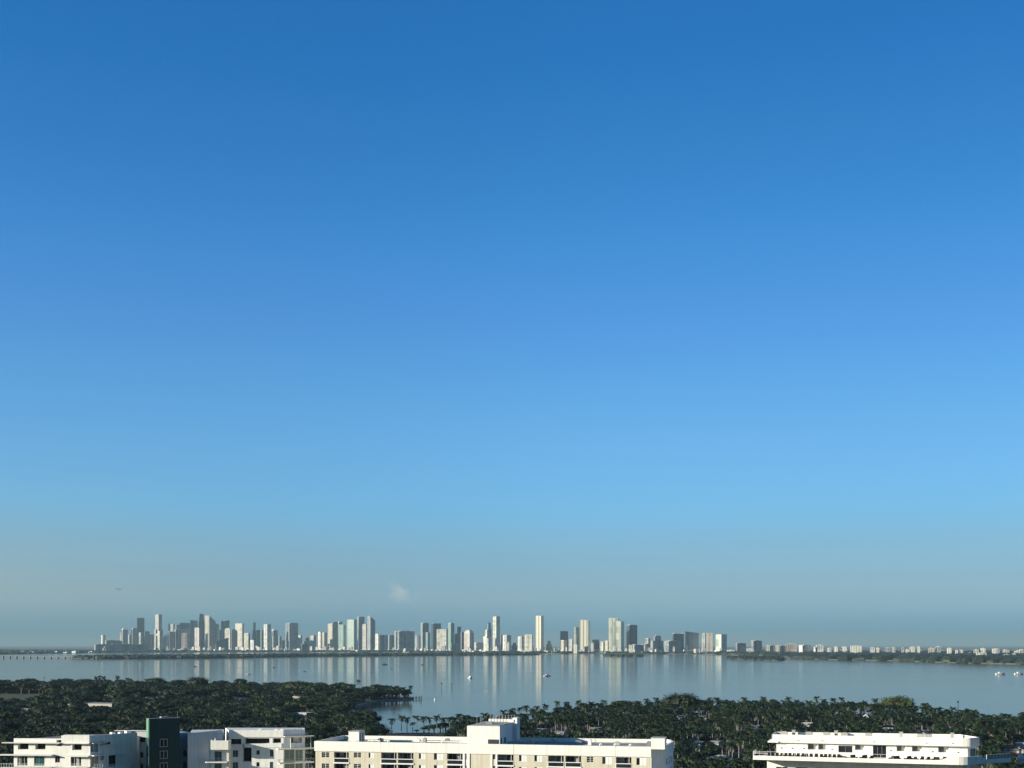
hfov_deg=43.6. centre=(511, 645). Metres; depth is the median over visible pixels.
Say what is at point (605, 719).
palm tree
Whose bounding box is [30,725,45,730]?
leafy tree
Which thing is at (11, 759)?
palm tree
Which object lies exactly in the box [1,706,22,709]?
leafy tree
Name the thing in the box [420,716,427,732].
palm tree
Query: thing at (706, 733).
palm tree
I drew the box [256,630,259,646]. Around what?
tower
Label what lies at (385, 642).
tower
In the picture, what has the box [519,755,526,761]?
window
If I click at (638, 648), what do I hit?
tower
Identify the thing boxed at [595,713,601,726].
palm tree
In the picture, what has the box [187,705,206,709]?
leafy tree
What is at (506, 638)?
tower
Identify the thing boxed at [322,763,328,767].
window
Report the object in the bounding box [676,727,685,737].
palm tree
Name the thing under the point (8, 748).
palm tree
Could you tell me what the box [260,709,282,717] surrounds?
leafy tree
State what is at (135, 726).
leafy tree
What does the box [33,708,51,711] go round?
leafy tree
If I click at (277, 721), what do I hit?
leafy tree
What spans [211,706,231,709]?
leafy tree
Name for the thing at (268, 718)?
leafy tree
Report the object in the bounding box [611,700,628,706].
broad crowned tree
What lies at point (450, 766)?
window
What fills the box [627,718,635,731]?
palm tree
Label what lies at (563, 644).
tower
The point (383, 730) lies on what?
leafy tree
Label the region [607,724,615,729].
palm tree
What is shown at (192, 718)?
leafy tree
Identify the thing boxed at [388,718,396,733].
palm tree
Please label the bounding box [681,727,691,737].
palm tree
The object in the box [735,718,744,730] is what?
palm tree
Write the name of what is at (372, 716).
leafy tree
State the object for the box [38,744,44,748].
window
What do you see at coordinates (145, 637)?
tower
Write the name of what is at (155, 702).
leafy tree
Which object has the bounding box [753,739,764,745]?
palm tree
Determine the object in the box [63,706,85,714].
leafy tree
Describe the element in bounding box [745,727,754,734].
palm tree
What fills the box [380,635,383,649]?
tower
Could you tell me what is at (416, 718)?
palm tree
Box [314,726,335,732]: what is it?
leafy tree
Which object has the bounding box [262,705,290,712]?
leafy tree
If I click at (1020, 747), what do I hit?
house
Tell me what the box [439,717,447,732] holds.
palm tree
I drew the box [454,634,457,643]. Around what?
tower
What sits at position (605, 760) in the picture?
window
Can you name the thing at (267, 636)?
tower
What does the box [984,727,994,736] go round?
palm tree
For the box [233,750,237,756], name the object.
window
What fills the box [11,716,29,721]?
leafy tree
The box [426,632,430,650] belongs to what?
tower
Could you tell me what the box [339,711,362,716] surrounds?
leafy tree
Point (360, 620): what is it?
tower
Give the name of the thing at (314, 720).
leafy tree
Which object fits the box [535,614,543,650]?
tower
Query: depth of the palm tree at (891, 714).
851.80 m
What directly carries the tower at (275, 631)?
on the mainland
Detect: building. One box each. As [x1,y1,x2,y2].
[0,711,313,767]
[94,644,147,650]
[105,640,119,643]
[314,715,673,767]
[735,643,745,650]
[751,640,761,651]
[753,730,1010,767]
[770,645,774,651]
[780,645,784,651]
[785,643,796,651]
[799,645,810,651]
[816,645,823,651]
[850,645,861,652]
[935,646,940,652]
[992,648,999,653]
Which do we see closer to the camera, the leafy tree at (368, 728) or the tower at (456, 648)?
the leafy tree at (368, 728)
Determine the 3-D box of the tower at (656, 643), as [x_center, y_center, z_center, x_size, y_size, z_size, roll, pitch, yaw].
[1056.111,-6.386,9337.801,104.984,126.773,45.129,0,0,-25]
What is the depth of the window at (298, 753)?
362.85 m
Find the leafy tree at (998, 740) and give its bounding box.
[985,736,1010,744]
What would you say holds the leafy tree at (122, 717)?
on the ground at (568, 727)
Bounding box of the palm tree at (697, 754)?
[695,752,706,761]
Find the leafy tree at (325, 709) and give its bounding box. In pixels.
[319,707,333,710]
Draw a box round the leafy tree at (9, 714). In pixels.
[0,710,20,719]
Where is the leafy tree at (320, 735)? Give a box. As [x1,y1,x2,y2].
[305,731,328,739]
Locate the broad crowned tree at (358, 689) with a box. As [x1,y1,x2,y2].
[350,687,363,691]
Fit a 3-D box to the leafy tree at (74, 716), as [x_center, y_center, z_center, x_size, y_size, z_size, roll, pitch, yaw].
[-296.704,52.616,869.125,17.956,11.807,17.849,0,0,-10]
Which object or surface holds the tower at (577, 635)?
on the mainland
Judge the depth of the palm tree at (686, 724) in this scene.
756.73 m
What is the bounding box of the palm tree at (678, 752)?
[673,748,683,760]
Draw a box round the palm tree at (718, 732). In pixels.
[712,730,721,739]
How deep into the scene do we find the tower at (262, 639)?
13204.17 m
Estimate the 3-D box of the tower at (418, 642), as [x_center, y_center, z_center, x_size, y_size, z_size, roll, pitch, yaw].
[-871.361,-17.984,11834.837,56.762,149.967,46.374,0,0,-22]
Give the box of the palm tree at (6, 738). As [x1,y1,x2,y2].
[1,735,13,750]
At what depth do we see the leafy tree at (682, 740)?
656.62 m
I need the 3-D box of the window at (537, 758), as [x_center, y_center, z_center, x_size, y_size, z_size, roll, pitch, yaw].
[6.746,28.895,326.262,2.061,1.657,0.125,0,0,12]
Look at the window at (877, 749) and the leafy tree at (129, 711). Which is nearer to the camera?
the window at (877, 749)
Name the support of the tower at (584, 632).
on the mainland
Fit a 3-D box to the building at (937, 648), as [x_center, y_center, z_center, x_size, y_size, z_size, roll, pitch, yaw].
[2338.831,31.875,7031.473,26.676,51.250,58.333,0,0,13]
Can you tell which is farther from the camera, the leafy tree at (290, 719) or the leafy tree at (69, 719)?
the leafy tree at (290, 719)
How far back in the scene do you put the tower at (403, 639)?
12008.72 m
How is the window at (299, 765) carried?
in the apartment building at (163, 742)
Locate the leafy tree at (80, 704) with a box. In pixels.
[66,703,88,706]
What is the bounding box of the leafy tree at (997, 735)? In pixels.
[993,732,1016,738]
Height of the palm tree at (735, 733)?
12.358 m
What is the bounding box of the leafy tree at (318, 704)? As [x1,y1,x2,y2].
[312,703,324,706]
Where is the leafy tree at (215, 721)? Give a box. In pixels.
[206,717,238,725]
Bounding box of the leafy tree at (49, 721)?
[45,717,62,724]
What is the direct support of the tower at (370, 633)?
on the mainland
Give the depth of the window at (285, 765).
361.70 m
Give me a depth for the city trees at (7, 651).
10280.17 m
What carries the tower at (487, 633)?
on the mainland
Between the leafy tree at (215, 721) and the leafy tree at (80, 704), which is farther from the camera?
the leafy tree at (80, 704)
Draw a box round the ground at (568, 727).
[0,689,1022,767]
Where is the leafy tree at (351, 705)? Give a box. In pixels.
[343,702,356,710]
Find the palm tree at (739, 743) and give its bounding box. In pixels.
[733,738,745,757]
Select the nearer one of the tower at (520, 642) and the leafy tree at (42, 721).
the leafy tree at (42, 721)
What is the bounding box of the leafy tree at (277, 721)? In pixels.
[268,718,286,726]
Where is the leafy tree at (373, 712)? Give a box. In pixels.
[358,709,377,714]
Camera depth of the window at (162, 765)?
353.41 m
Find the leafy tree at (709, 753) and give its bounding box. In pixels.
[703,749,718,757]
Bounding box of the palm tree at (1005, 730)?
[1000,727,1011,746]
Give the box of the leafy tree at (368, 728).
[352,725,383,735]
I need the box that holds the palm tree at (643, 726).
[638,723,647,730]
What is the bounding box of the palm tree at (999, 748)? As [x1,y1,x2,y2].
[993,745,1006,751]
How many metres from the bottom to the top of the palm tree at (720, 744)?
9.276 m
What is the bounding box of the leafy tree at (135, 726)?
[127,724,145,729]
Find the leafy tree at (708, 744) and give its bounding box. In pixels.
[700,742,714,747]
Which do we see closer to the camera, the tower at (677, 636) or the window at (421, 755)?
the window at (421, 755)
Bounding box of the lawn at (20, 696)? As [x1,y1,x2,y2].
[0,693,40,701]
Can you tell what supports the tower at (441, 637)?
on the mainland
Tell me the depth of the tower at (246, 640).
13807.49 m
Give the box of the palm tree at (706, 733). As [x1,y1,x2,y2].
[701,731,710,741]
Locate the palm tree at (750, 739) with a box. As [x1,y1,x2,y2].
[744,736,754,742]
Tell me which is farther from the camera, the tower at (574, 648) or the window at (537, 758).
the tower at (574, 648)
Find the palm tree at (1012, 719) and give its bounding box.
[1008,717,1018,724]
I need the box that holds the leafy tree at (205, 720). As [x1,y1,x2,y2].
[202,716,229,724]
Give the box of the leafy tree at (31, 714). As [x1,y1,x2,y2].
[24,712,42,716]
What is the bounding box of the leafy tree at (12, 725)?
[0,720,21,733]
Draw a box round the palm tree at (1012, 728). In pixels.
[1007,725,1016,747]
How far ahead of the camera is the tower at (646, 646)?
9354.73 m
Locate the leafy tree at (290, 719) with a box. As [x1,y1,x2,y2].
[285,716,301,723]
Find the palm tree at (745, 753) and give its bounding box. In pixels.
[740,752,752,759]
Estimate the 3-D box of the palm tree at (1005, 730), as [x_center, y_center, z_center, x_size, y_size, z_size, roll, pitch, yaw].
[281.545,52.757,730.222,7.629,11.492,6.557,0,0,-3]
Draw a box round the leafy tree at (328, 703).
[321,701,335,706]
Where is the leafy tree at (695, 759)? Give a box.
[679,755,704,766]
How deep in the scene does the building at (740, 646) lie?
8015.57 m
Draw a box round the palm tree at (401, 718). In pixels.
[397,715,405,732]
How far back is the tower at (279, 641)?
12617.15 m
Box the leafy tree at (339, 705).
[332,704,347,708]
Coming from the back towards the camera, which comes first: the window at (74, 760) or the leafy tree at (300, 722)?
the leafy tree at (300, 722)
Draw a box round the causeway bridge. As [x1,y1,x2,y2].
[0,655,72,658]
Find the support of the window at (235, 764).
in the apartment building at (163, 742)
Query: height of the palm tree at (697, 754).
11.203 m
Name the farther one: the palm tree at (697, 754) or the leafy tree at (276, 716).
the leafy tree at (276, 716)
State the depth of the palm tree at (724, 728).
724.15 m
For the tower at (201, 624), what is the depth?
13809.26 m
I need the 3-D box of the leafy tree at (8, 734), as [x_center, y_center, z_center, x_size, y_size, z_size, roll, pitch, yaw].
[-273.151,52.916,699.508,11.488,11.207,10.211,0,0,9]
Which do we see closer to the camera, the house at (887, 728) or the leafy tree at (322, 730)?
the leafy tree at (322, 730)
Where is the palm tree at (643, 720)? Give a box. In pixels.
[638,718,646,730]
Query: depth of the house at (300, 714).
1005.31 m
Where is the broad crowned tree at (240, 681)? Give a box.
[234,678,247,683]
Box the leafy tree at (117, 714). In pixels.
[112,712,123,718]
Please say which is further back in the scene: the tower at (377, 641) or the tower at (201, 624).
the tower at (201, 624)
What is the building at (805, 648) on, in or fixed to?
on the mainland
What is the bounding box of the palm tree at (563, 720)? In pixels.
[560,717,567,730]
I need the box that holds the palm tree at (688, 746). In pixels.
[684,744,693,749]
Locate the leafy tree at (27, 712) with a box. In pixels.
[18,710,32,713]
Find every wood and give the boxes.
[0,678,1021,766]
[70,652,538,658]
[603,654,643,656]
[712,650,1023,663]
[724,655,784,659]
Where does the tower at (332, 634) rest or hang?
on the mainland
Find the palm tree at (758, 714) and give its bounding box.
[754,713,761,724]
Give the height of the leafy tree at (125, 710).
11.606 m
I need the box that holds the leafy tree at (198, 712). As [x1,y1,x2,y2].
[188,710,203,713]
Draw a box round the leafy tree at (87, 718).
[74,715,96,722]
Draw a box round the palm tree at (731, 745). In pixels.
[727,743,736,756]
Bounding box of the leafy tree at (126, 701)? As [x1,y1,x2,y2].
[116,698,137,703]
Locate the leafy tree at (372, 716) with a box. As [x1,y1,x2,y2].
[362,712,381,721]
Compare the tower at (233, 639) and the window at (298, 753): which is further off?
the tower at (233, 639)
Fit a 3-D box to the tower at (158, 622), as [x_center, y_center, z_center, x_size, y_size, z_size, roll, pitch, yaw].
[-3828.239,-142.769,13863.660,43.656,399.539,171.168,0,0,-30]
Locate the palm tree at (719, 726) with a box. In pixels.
[715,724,725,738]
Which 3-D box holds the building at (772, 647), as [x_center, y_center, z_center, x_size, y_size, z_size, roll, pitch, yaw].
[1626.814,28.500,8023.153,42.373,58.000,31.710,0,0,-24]
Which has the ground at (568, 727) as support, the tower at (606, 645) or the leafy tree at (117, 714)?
the leafy tree at (117, 714)
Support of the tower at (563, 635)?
on the mainland
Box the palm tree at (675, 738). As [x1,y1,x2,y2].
[668,734,680,747]
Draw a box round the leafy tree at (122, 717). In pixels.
[119,714,139,719]
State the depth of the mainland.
21589.37 m
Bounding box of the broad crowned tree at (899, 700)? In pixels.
[877,695,918,709]
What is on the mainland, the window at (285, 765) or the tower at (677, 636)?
the tower at (677, 636)
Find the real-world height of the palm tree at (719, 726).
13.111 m
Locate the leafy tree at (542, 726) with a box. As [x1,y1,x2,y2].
[536,724,550,728]
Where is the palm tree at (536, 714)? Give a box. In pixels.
[531,711,539,729]
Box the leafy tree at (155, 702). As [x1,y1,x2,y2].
[147,700,169,704]
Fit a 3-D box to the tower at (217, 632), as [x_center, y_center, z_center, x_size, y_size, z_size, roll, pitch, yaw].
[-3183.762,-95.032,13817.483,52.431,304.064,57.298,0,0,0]
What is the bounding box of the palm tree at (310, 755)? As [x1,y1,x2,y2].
[305,753,315,767]
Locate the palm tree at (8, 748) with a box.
[1,741,12,764]
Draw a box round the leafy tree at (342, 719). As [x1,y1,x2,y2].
[330,715,349,722]
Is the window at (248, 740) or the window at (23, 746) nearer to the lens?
the window at (23, 746)
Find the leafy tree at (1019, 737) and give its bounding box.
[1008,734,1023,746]
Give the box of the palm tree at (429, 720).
[424,717,432,732]
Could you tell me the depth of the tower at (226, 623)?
14398.78 m
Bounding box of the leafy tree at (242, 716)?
[230,713,250,718]
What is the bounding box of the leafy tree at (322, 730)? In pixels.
[311,729,327,734]
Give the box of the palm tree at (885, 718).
[880,716,888,726]
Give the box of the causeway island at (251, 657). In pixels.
[69,655,447,658]
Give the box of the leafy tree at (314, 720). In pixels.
[307,718,328,723]
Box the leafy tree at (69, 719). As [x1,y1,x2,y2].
[63,717,76,721]
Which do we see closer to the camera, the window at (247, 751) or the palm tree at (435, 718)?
the window at (247, 751)
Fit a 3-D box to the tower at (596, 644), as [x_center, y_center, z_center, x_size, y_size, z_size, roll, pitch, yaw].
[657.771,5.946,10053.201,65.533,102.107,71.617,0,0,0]
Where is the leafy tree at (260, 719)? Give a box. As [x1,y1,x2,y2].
[247,718,266,721]
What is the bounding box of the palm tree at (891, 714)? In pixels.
[888,713,895,724]
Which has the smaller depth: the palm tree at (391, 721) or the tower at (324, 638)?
the palm tree at (391, 721)
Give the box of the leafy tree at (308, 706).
[300,702,317,711]
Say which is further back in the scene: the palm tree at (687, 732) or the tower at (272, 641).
the tower at (272, 641)
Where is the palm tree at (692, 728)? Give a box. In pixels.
[689,726,699,745]
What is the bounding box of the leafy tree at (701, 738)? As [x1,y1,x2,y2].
[695,735,711,742]
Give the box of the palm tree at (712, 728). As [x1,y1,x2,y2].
[707,724,717,739]
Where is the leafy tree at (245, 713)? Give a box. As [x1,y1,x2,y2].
[234,710,254,715]
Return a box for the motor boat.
[1016,754,1023,759]
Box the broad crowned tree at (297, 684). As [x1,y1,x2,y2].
[284,680,308,688]
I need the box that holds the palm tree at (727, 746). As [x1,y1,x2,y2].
[724,742,733,755]
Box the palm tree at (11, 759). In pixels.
[3,756,13,765]
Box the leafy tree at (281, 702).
[274,700,285,705]
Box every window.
[18,756,27,765]
[21,744,27,748]
[34,756,43,765]
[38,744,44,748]
[55,756,59,762]
[71,757,80,765]
[75,744,81,748]
[92,756,97,765]
[109,755,114,765]
[140,737,145,741]
[160,739,167,746]
[160,751,167,758]
[160,762,167,767]
[215,751,221,760]
[215,763,221,767]
[231,739,240,743]
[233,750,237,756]
[233,762,237,767]
[244,748,251,760]
[246,738,268,742]
[284,750,293,760]
[284,761,293,767]
[295,750,302,760]
[295,761,302,767]
[322,752,328,757]
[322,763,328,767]
[336,752,348,757]
[336,763,348,767]
[354,752,360,757]
[383,753,396,759]
[383,764,396,767]
[400,753,412,759]
[400,764,412,767]
[419,753,424,758]
[434,753,442,759]
[449,754,462,760]
[449,765,462,767]
[499,755,513,761]
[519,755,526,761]
[534,755,541,761]
[549,756,563,762]
[567,756,580,761]
[587,756,593,762]
[602,757,611,763]
[617,757,630,762]
[636,758,645,764]
[838,746,851,752]
[873,745,885,757]
[939,746,943,751]
[970,748,975,756]
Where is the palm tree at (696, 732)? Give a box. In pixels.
[693,730,703,740]
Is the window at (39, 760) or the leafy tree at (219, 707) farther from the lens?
the leafy tree at (219, 707)
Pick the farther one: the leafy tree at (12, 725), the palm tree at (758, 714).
the palm tree at (758, 714)
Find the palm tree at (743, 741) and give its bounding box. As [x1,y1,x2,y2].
[739,735,747,757]
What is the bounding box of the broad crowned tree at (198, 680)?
[184,676,210,685]
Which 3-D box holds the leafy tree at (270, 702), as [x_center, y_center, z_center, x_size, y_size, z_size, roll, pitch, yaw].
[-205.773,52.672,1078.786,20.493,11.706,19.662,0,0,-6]
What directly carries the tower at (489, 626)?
on the mainland
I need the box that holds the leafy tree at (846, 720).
[838,718,854,727]
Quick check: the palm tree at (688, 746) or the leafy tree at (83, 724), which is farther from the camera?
the leafy tree at (83, 724)
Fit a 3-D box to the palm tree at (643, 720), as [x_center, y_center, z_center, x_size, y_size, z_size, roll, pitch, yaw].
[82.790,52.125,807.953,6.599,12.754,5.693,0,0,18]
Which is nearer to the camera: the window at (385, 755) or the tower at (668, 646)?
the window at (385, 755)
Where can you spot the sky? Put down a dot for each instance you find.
(663, 318)
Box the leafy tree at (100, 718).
[79,714,108,722]
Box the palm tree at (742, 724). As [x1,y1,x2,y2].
[737,722,746,736]
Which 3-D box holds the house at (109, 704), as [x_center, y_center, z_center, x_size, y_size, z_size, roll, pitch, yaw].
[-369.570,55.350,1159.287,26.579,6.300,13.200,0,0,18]
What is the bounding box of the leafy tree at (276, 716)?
[272,714,288,720]
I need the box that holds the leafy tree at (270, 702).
[262,701,279,704]
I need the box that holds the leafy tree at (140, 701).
[137,698,150,704]
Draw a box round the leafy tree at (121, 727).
[116,724,137,729]
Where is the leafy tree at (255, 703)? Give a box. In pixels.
[246,702,264,705]
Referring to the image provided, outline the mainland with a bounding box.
[0,646,1023,664]
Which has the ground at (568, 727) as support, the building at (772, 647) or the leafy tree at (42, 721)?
the leafy tree at (42, 721)
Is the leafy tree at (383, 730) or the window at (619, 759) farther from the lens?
the leafy tree at (383, 730)
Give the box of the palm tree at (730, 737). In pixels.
[726,735,736,755]
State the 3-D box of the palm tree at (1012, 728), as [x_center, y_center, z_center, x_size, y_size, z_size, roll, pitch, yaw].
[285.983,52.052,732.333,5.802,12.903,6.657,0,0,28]
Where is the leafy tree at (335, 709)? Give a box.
[329,708,343,713]
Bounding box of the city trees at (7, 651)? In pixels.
[0,649,727,653]
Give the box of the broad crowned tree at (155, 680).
[146,677,166,683]
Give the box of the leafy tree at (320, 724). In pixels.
[315,722,335,727]
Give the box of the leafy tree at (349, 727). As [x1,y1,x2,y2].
[341,723,365,730]
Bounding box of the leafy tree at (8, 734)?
[5,732,20,750]
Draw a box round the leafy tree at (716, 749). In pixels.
[705,746,720,752]
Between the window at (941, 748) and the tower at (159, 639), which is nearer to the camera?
the window at (941, 748)
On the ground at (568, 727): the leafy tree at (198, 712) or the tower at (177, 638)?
the leafy tree at (198, 712)
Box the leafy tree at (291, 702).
[284,700,305,709]
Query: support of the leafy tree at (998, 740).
on the ground at (568, 727)
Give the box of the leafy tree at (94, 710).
[84,708,102,712]
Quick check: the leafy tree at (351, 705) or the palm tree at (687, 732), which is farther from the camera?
the leafy tree at (351, 705)
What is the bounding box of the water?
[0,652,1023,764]
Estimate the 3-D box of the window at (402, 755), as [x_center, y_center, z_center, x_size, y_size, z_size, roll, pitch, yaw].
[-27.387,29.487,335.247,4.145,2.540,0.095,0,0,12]
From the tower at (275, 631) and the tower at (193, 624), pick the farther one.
the tower at (193, 624)
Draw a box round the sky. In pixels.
[0,0,1023,645]
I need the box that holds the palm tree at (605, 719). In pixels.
[600,716,609,723]
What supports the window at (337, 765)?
in the apartment building at (496, 743)
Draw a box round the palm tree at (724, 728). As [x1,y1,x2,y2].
[720,726,728,741]
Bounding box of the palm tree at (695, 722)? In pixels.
[690,721,700,741]
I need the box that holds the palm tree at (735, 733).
[731,731,741,753]
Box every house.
[88,702,114,706]
[232,697,248,699]
[292,712,313,717]
[536,728,546,736]
[553,731,566,736]
[694,741,703,751]
[706,755,732,766]
[709,740,722,750]
[884,727,894,732]
[1015,742,1023,752]
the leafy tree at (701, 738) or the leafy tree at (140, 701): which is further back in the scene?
the leafy tree at (140, 701)
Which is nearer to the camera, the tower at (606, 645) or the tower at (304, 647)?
the tower at (606, 645)
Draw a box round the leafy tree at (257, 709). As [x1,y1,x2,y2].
[251,706,264,711]
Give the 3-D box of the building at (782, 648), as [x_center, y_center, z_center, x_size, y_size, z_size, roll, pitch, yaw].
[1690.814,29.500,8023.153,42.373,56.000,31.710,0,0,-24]
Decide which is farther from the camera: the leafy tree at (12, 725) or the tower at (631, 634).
the tower at (631, 634)
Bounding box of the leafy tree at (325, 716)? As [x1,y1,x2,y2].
[301,713,329,720]
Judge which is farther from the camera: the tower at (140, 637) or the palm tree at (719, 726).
the tower at (140, 637)
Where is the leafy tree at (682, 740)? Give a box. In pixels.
[672,739,691,758]
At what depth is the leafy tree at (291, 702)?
1070.91 m
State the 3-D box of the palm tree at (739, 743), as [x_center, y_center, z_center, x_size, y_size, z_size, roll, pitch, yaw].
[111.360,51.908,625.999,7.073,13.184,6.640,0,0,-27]
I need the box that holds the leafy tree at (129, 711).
[127,708,144,714]
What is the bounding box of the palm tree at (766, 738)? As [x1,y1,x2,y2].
[760,735,769,744]
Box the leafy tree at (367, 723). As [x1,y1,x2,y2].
[355,720,374,725]
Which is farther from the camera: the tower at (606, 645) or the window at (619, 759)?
the tower at (606, 645)
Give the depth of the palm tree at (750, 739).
656.67 m
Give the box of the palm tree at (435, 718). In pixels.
[433,714,439,721]
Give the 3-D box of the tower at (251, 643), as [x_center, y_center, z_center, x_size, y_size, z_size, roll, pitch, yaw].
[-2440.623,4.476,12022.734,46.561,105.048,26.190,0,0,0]
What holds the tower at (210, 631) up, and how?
on the mainland
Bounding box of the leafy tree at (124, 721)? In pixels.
[118,719,129,723]
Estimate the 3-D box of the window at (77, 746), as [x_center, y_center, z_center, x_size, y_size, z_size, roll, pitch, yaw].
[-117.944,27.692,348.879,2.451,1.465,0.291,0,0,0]
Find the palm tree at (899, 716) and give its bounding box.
[896,714,903,719]
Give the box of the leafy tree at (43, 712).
[36,710,52,714]
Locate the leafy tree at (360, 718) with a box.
[348,715,364,722]
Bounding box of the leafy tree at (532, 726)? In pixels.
[527,724,536,729]
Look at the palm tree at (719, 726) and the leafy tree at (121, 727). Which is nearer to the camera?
the palm tree at (719, 726)
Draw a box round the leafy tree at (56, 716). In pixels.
[46,715,64,718]
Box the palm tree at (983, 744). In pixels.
[980,741,991,747]
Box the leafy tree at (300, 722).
[292,719,311,726]
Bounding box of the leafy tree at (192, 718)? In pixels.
[189,716,202,723]
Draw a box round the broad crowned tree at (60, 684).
[50,681,70,689]
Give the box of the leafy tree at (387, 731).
[370,725,392,733]
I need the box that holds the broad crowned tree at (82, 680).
[73,678,89,682]
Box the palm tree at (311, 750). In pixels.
[305,749,315,767]
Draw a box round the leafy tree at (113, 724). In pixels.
[102,722,122,728]
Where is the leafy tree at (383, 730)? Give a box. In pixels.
[366,725,387,733]
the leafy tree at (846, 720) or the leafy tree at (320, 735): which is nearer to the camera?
the leafy tree at (320, 735)
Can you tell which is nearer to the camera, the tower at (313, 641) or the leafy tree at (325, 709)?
the leafy tree at (325, 709)
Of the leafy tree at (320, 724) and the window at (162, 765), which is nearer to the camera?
the window at (162, 765)
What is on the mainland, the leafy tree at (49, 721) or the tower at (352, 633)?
the tower at (352, 633)
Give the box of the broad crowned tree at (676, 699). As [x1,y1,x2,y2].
[659,691,702,714]
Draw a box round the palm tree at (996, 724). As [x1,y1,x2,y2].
[989,722,1000,727]
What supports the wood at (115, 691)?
on the ground at (568, 727)
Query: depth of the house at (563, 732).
785.37 m
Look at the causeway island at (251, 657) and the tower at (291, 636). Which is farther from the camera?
the tower at (291, 636)
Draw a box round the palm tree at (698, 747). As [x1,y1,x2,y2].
[691,745,704,751]
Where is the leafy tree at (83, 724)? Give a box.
[62,721,93,728]
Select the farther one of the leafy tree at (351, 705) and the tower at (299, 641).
the tower at (299, 641)
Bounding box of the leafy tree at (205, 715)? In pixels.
[200,712,217,718]
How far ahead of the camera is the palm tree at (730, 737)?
676.32 m
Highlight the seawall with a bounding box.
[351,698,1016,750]
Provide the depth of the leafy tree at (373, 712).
930.66 m
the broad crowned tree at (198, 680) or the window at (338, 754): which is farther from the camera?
the broad crowned tree at (198, 680)
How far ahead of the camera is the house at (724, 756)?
615.77 m
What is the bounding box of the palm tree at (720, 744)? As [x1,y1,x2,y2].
[716,742,725,754]
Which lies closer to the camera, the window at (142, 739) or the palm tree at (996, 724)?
the window at (142, 739)
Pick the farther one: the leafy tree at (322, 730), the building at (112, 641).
the building at (112, 641)
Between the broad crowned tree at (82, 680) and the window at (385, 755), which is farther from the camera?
the broad crowned tree at (82, 680)
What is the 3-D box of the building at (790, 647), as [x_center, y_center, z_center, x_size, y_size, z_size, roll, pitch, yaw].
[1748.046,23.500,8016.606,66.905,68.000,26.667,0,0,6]
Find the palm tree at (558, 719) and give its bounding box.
[553,717,560,730]
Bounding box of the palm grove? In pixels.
[0,675,1023,767]
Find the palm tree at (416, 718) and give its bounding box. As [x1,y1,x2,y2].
[412,715,419,733]
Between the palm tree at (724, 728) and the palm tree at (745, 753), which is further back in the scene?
the palm tree at (724, 728)
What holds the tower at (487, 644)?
on the mainland
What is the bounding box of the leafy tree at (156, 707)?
[143,704,167,710]
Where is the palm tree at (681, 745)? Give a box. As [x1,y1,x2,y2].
[674,744,684,748]
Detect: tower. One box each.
[101,635,105,643]
[122,628,127,643]
[132,628,136,643]
[137,618,143,643]
[139,632,142,643]
[144,631,149,643]
[147,634,153,648]
[154,629,156,649]
[155,613,161,632]
[156,629,163,649]
[163,634,167,649]
[168,624,174,631]
[168,631,173,649]
[174,629,189,649]
[179,621,189,647]
[180,633,187,649]
[189,630,194,649]
[190,620,197,629]
[195,628,199,649]
[198,614,204,648]
[205,616,215,649]
[214,638,229,649]
[216,624,218,641]
[219,630,224,640]
[220,620,224,629]
[224,620,229,628]
[225,628,230,648]
[231,629,234,649]
[234,623,244,649]
[244,633,249,649]
[250,640,253,649]
[252,622,255,648]
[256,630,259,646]
[260,630,263,649]
[263,624,271,649]
[271,634,274,648]
[272,629,277,647]
[277,636,281,649]
[285,623,297,649]
[298,635,301,648]
[301,644,307,650]
[303,637,309,649]
[310,635,315,648]
[318,632,321,649]
[322,632,326,649]
[327,623,337,649]
[337,624,345,649]
[346,620,357,649]
[357,616,363,649]
[362,624,366,649]
[367,616,374,649]
[375,634,379,649]
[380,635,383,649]
[384,635,387,649]
[387,635,393,649]
[394,630,414,649]
[415,635,420,649]
[420,623,428,650]
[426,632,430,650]
[431,623,440,649]
[436,629,448,650]
[448,623,453,650]
[451,644,460,652]
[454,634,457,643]
[457,627,460,643]
[461,632,463,649]
[463,630,473,650]
[474,642,483,650]
[483,630,491,650]
[483,638,490,651]
[486,623,491,649]
[492,616,500,650]
[500,635,502,649]
[502,635,511,650]
[511,643,516,650]
[517,636,523,650]
[524,634,533,651]
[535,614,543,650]
[545,641,551,650]
[560,631,568,650]
[560,640,566,650]
[569,639,572,650]
[573,644,576,652]
[574,627,579,650]
[580,620,589,651]
[592,639,598,650]
[600,641,604,650]
[604,640,608,650]
[609,618,618,650]
[611,621,623,650]
[626,625,636,650]
[633,644,643,651]
[644,644,649,650]
[645,638,649,643]
[650,636,663,651]
[664,641,680,651]
[672,633,683,650]
[683,631,698,650]
[701,632,705,651]
[706,633,713,651]
[714,634,726,651]
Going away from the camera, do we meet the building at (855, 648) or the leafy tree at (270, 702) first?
the leafy tree at (270, 702)
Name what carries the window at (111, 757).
in the apartment building at (163, 742)
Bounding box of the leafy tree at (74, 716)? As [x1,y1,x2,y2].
[63,714,82,718]
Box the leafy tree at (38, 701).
[34,699,48,704]
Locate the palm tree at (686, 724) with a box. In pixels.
[684,722,693,735]
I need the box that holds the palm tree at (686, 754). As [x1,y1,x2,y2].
[682,752,696,767]
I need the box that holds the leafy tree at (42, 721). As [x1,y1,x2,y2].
[31,718,47,725]
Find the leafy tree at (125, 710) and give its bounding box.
[122,706,142,712]
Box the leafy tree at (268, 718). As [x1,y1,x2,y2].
[258,716,272,720]
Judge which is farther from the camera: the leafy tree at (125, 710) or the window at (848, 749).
the leafy tree at (125, 710)

